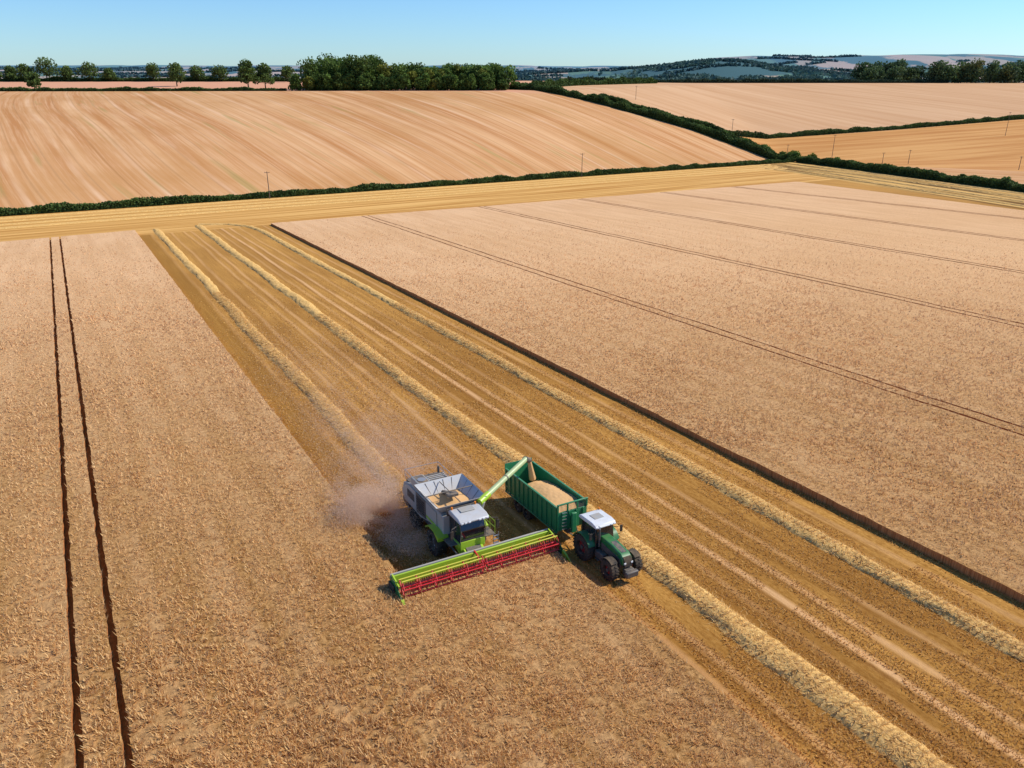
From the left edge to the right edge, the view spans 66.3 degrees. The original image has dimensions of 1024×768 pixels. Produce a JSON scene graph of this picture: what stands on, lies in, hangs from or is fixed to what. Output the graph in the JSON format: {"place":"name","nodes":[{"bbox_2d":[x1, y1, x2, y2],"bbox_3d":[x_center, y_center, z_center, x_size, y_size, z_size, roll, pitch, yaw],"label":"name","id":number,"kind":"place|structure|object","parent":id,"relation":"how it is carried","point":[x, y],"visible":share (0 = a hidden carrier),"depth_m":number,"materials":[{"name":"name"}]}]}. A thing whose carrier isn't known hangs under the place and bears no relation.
{"place":"outdoors","nodes":[
{"label":"outdoors","id":0,"kind":"place"},
{"bbox_2d":[207,298,582,677],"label":"cloud","id":1,"kind":"structure","parent":0,"point":[367,499],"depth_m":64.00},
{"bbox_2d":[0,54,1023,767],"bbox_3d":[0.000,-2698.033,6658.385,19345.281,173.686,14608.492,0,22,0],"label":"ground","id":2,"kind":"structure","parent":0,"point":[84,146],"depth_m":198.68,"materials":[{"name":"beige soil"}]},
{"bbox_2d":[1,65,17,80],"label":"hedgerow tree","id":3,"kind":"object","parent":2,"relation":"on","point":[8,71],"visible":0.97,"depth_m":754.59,"materials":[{"name":"green plant"}]},
{"bbox_2d":[14,63,33,80],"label":"hedgerow tree","id":4,"kind":"object","parent":2,"relation":"on","point":[22,70],"visible":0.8,"depth_m":749.95,"materials":[{"name":"green plant"}]},
{"bbox_2d":[23,71,41,87],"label":"hedgerow tree","id":5,"kind":"object","parent":2,"relation":"on","point":[33,80],"visible":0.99,"depth_m":580.43,"materials":[{"name":"green plant"}]},
{"bbox_2d":[31,57,58,81],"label":"hedgerow tree","id":6,"kind":"object","parent":2,"relation":"on","point":[39,61],"visible":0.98,"depth_m":754.81,"materials":[{"name":"green plant"}]},
{"bbox_2d":[58,65,77,81],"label":"hedgerow tree","id":7,"kind":"object","parent":2,"relation":"on","point":[66,72],"visible":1,"depth_m":755.39,"materials":[{"name":"green plant"}]},
{"bbox_2d":[74,61,102,81],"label":"hedgerow tree","id":8,"kind":"object","parent":2,"relation":"on","point":[90,71],"visible":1,"depth_m":755.06,"materials":[{"name":"green plant"}]},
{"bbox_2d":[101,67,117,81],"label":"hedgerow tree","id":9,"kind":"object","parent":2,"relation":"on","point":[107,73],"visible":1,"depth_m":756.08,"materials":[{"name":"green plant"}]},
{"bbox_2d":[0,86,286,90],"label":"hedge","id":10,"kind":"object","parent":2,"relation":"on","point":[128,88],"visible":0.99,"depth_m":566.34,"materials":[{"name":"green plant"}]},
{"bbox_2d":[0,76,301,81],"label":"hedge","id":11,"kind":"object","parent":2,"relation":"on","point":[138,79],"visible":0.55,"depth_m":761.40,"materials":[{"name":"green plant"}]},
{"bbox_2d":[144,62,162,81],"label":"hedgerow tree","id":12,"kind":"object","parent":2,"relation":"on","point":[151,69],"visible":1,"depth_m":755.08,"materials":[{"name":"green plant"}]},
{"bbox_2d":[166,62,186,85],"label":"hedgerow tree","id":13,"kind":"object","parent":2,"relation":"on","point":[174,69],"visible":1,"depth_m":648.87,"materials":[{"name":"green plant"}]},
{"bbox_2d":[188,65,205,81],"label":"hedgerow tree","id":14,"kind":"object","parent":2,"relation":"on","point":[195,72],"visible":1,"depth_m":755.74,"materials":[{"name":"green plant"}]},
{"bbox_2d":[209,64,228,81],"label":"hedgerow tree","id":15,"kind":"object","parent":2,"relation":"on","point":[221,72],"visible":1,"depth_m":755.32,"materials":[{"name":"green plant"}]},
{"bbox_2d":[237,59,260,86],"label":"oak tree","id":16,"kind":"object","parent":2,"relation":"on","point":[245,71],"visible":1,"depth_m":591.41,"materials":[{"name":"green plant"}]},
{"bbox_2d":[254,62,274,87],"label":"oak tree","id":17,"kind":"object","parent":2,"relation":"on","point":[264,71],"visible":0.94,"depth_m":603.50,"materials":[{"name":"green plant"}]},
{"bbox_2d":[153,229,409,505],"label":"straw swath","id":18,"kind":"object","parent":2,"relation":"on","point":[243,323],"visible":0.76,"depth_m":94.37,"materials":[{"name":"beige plant"}]},
{"bbox_2d":[279,65,294,81],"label":"hedgerow tree","id":19,"kind":"object","parent":2,"relation":"on","point":[286,72],"visible":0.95,"depth_m":740.29,"materials":[{"name":"green plant"}]},
{"bbox_2d":[0,164,770,218],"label":"headland swath","id":20,"kind":"object","parent":2,"relation":"on","point":[345,194],"visible":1,"depth_m":291.14,"materials":[{"name":"plant"}]},
{"bbox_2d":[0,166,772,221],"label":"headland swath","id":21,"kind":"object","parent":2,"relation":"on","point":[346,196],"visible":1,"depth_m":281.34,"materials":[{"name":"plant"}]},
{"bbox_2d":[0,167,778,225],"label":"headland swath","id":22,"kind":"object","parent":2,"relation":"on","point":[344,199],"visible":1,"depth_m":273.01,"materials":[{"name":"plant"}]},
{"bbox_2d":[0,168,786,228],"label":"headland swath","id":23,"kind":"object","parent":2,"relation":"on","point":[345,201],"visible":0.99,"depth_m":265.31,"materials":[{"name":"plant"}]},
{"bbox_2d":[0,156,794,216],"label":"hedge","id":24,"kind":"object","parent":2,"relation":"on","point":[57,207],"visible":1,"depth_m":297.53,"materials":[{"name":"green plant"}]},
{"bbox_2d":[288,53,517,90],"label":"woodland copse","id":25,"kind":"object","parent":2,"relation":"on","point":[348,73],"visible":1,"depth_m":579.53,"materials":[{"name":"green plant"}]},
{"bbox_2d":[388,456,571,604],"bbox_3d":[-3.561,9.289,56.809,14.414,5.030,13.535,-11,22,-28],"label":"combine harvester","id":26,"kind":"object","parent":2,"relation":"on","point":[459,524],"visible":0.95,"depth_m":54.63,"materials":[{"name":"green metal"}]},
{"bbox_2d":[0,182,1023,767],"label":"wheat crop","id":27,"kind":"object","parent":2,"relation":"on","point":[800,210],"visible":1,"depth_m":76.84,"materials":[{"name":"beige plant"}]},
{"bbox_2d":[0,218,1023,767],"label":"wheat ears","id":28,"kind":"object","parent":2,"relation":"on","point":[304,740],"visible":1,"depth_m":55.77,"materials":[{"name":"beige plant"}]},
{"bbox_2d":[0,54,1023,82],"bbox_3d":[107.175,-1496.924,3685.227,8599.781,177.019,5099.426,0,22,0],"label":"distant trees","id":29,"kind":"object","parent":2,"relation":"on","point":[803,71],"visible":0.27,"depth_m":3455.85,"materials":[{"name":"green plant"}]},
{"bbox_2d":[505,457,587,534],"bbox_3d":[2.813,9.120,59.734,2.660,3.381,9.464,-11,22,-28],"label":"grain trailer","id":30,"kind":"object","parent":2,"relation":"on","point":[555,504],"visible":0.98,"depth_m":59.01,"materials":[{"name":"green paint"}]},
{"bbox_2d":[195,225,961,767],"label":"straw swath","id":31,"kind":"object","parent":2,"relation":"on","point":[851,711],"visible":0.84,"depth_m":48.07,"materials":[{"name":"beige plant"}]},
{"bbox_2d":[509,77,657,87],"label":"hedge","id":32,"kind":"object","parent":2,"relation":"on","point":[562,82],"visible":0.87,"depth_m":721.52,"materials":[{"name":"green plant"}]},
{"bbox_2d":[191,278,1023,767],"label":"stubble","id":33,"kind":"object","parent":2,"relation":"on","point":[865,682],"visible":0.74,"depth_m":54.03,"materials":[{"name":"beige plant"}]},
{"bbox_2d":[572,507,642,580],"bbox_3d":[6.692,11.122,54.259,2.820,3.250,5.600,-11,22,-28],"label":"farm tractor","id":34,"kind":"object","parent":2,"relation":"on","point":[597,536],"visible":1,"depth_m":54.12,"materials":[{"name":"green metal"}]},
{"bbox_2d":[198,223,1023,662],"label":"straw swath","id":35,"kind":"object","parent":2,"relation":"on","point":[986,631],"visible":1,"depth_m":63.54,"materials":[{"name":"beige plant"}]},
{"bbox_2d":[509,83,793,159],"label":"hedge","id":36,"kind":"object","parent":2,"relation":"on","point":[746,144],"visible":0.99,"depth_m":532.99,"materials":[{"name":"green plant"}]},
{"bbox_2d":[567,76,948,82],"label":"hedge","id":37,"kind":"object","parent":2,"relation":"on","point":[783,80],"visible":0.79,"depth_m":860.87,"materials":[{"name":"green plant"}]},
{"bbox_2d":[723,130,1010,180],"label":"hedge shrubs","id":38,"kind":"object","parent":2,"relation":"on","point":[796,153],"visible":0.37,"depth_m":484.19,"materials":[{"name":"green plant"}]},
{"bbox_2d":[727,114,1023,138],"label":"hedge","id":39,"kind":"object","parent":2,"relation":"on","point":[761,135],"visible":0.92,"depth_m":569.14,"materials":[{"name":"green plant"}]},
{"bbox_2d":[765,168,1023,206],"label":"headland swath","id":40,"kind":"object","parent":2,"relation":"on","point":[906,188],"visible":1,"depth_m":315.88,"materials":[{"name":"plant"}]},
{"bbox_2d":[774,166,1023,201],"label":"headland swath","id":41,"kind":"object","parent":2,"relation":"on","point":[910,185],"visible":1,"depth_m":327.71,"materials":[{"name":"plant"}]},
{"bbox_2d":[785,165,1023,197],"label":"headland swath","id":42,"kind":"object","parent":2,"relation":"on","point":[912,182],"visible":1,"depth_m":341.53,"materials":[{"name":"plant"}]},
{"bbox_2d":[795,156,1023,191],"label":"hedge","id":43,"kind":"object","parent":2,"relation":"on","point":[974,180],"visible":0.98,"depth_m":369.83,"materials":[{"name":"green plant"}]},
{"bbox_2d":[797,164,1023,193],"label":"headland swath","id":44,"kind":"object","parent":2,"relation":"on","point":[920,180],"visible":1,"depth_m":350.47,"materials":[{"name":"plant"}]},
{"bbox_2d":[850,58,1023,82],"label":"woodland copse","id":45,"kind":"object","parent":2,"relation":"on","point":[972,72],"visible":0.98,"depth_m":865.62,"materials":[{"name":"green plant"}]},
{"bbox_2d":[0,0,1023,65],"label":"sky","id":46,"kind":"structure","parent":0,"point":[68,32],"materials":[{"name":"blue"}]}
]}

